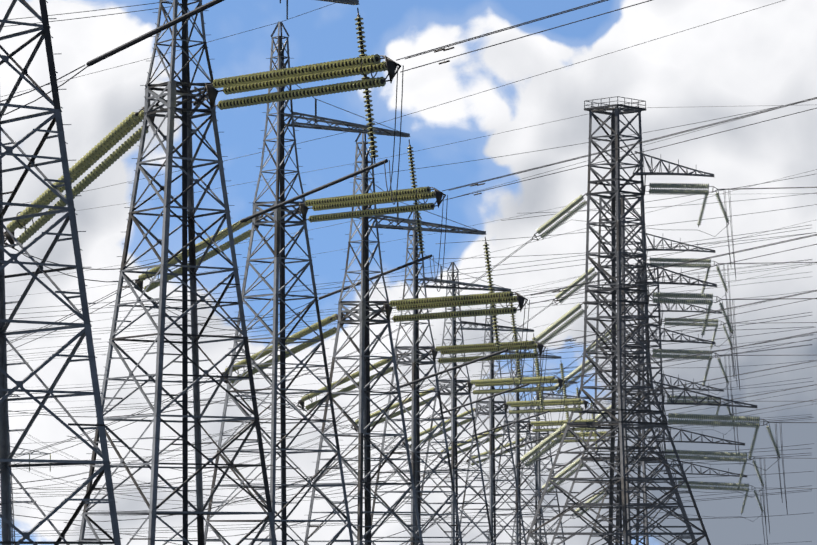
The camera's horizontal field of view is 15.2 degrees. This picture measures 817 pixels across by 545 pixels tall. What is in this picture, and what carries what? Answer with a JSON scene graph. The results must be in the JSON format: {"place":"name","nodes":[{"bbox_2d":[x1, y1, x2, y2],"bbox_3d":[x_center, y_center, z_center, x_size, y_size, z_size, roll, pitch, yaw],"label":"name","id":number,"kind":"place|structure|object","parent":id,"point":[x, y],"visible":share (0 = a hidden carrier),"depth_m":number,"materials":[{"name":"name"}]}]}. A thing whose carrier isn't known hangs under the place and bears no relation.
{"place":"outdoors","nodes":[
{"label":"outdoors","id":0,"kind":"place"},
{"bbox_2d":[0,395,50,544],"bbox_3d":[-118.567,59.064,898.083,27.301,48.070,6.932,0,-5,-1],"label":"tower","id":1,"kind":"structure","parent":0,"point":[12,520],"depth_m":898.49,"materials":[{"name":"metal"}]},
{"bbox_2d":[0,0,287,544],"bbox_3d":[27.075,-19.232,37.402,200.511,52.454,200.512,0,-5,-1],"label":"tower","id":2,"kind":"structure","parent":0,"point":[6,459],"depth_m":71.84,"materials":[{"name":"metal"}]},
{"bbox_2d":[4,0,651,544],"bbox_3d":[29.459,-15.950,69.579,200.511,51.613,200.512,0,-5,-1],"label":"transmission tower","id":3,"kind":"structure","parent":0,"point":[364,64],"depth_m":104.02,"materials":[{"name":"metal"}]},
{"bbox_2d":[0,96,816,544],"bbox_3d":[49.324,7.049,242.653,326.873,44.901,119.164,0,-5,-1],"label":"tower","id":4,"kind":"structure","parent":0,"point":[614,226],"depth_m":253.27,"materials":[{"name":"metal"}]},
{"bbox_2d":[0,0,816,544],"bbox_3d":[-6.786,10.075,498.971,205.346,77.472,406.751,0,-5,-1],"label":"wires","id":5,"kind":"object","parent":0,"point":[782,418],"visible":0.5,"depth_m":697.40,"materials":[{"name":"metal"}]},
{"bbox_2d":[0,0,816,544],"label":"sky","id":6,"kind":"structure","parent":0,"point":[749,61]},
{"bbox_2d":[1,3,816,544],"bbox_3d":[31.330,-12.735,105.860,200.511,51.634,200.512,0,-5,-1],"label":"tower","id":7,"kind":"structure","parent":0,"point":[365,199],"depth_m":140.32,"materials":[{"name":"metal"}]},
{"bbox_2d":[3,0,816,544],"bbox_3d":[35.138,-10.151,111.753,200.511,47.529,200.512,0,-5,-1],"label":"tower","id":8,"kind":"structure","parent":0,"point":[365,312],"depth_m":146.21,"materials":[{"name":"metal"}]},
{"bbox_2d":[6,169,816,544],"bbox_3d":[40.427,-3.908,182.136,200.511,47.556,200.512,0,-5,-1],"label":"tower","id":9,"kind":"structure","parent":0,"point":[454,417],"depth_m":216.40,"materials":[{"name":"metal"}]},
{"bbox_2d":[9,193,816,544],"bbox_3d":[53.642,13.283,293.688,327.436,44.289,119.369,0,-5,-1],"label":"tower","id":10,"kind":"structure","parent":0,"point":[709,357],"depth_m":304.13,"materials":[{"name":"metal"}]},
{"bbox_2d":[9,98,816,544],"bbox_3d":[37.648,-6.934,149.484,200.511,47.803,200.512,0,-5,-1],"label":"tower","id":11,"kind":"structure","parent":0,"point":[415,418],"depth_m":183.94,"materials":[{"name":"metal"}]},
{"bbox_2d":[10,220,815,544],"bbox_3d":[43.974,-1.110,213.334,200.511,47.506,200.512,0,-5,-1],"label":"tower","id":12,"kind":"structure","parent":0,"point":[492,456],"depth_m":247.60,"materials":[{"name":"metal"}]},
{"bbox_2d":[12,263,816,544],"bbox_3d":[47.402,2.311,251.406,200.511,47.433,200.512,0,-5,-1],"label":"tower","id":13,"kind":"structure","parent":0,"point":[517,450],"depth_m":285.73,"materials":[{"name":"metal"}]},
{"bbox_2d":[13,295,816,544],"bbox_3d":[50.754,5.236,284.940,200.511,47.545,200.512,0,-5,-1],"label":"tower","id":14,"kind":"structure","parent":0,"point":[539,470],"depth_m":319.85,"materials":[{"name":"metal"}]},
{"bbox_2d":[22,264,816,544],"bbox_3d":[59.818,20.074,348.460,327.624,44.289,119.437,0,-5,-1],"label":"tower","id":15,"kind":"structure","parent":0,"point":[644,463],"depth_m":358.84,"materials":[{"name":"metal"}]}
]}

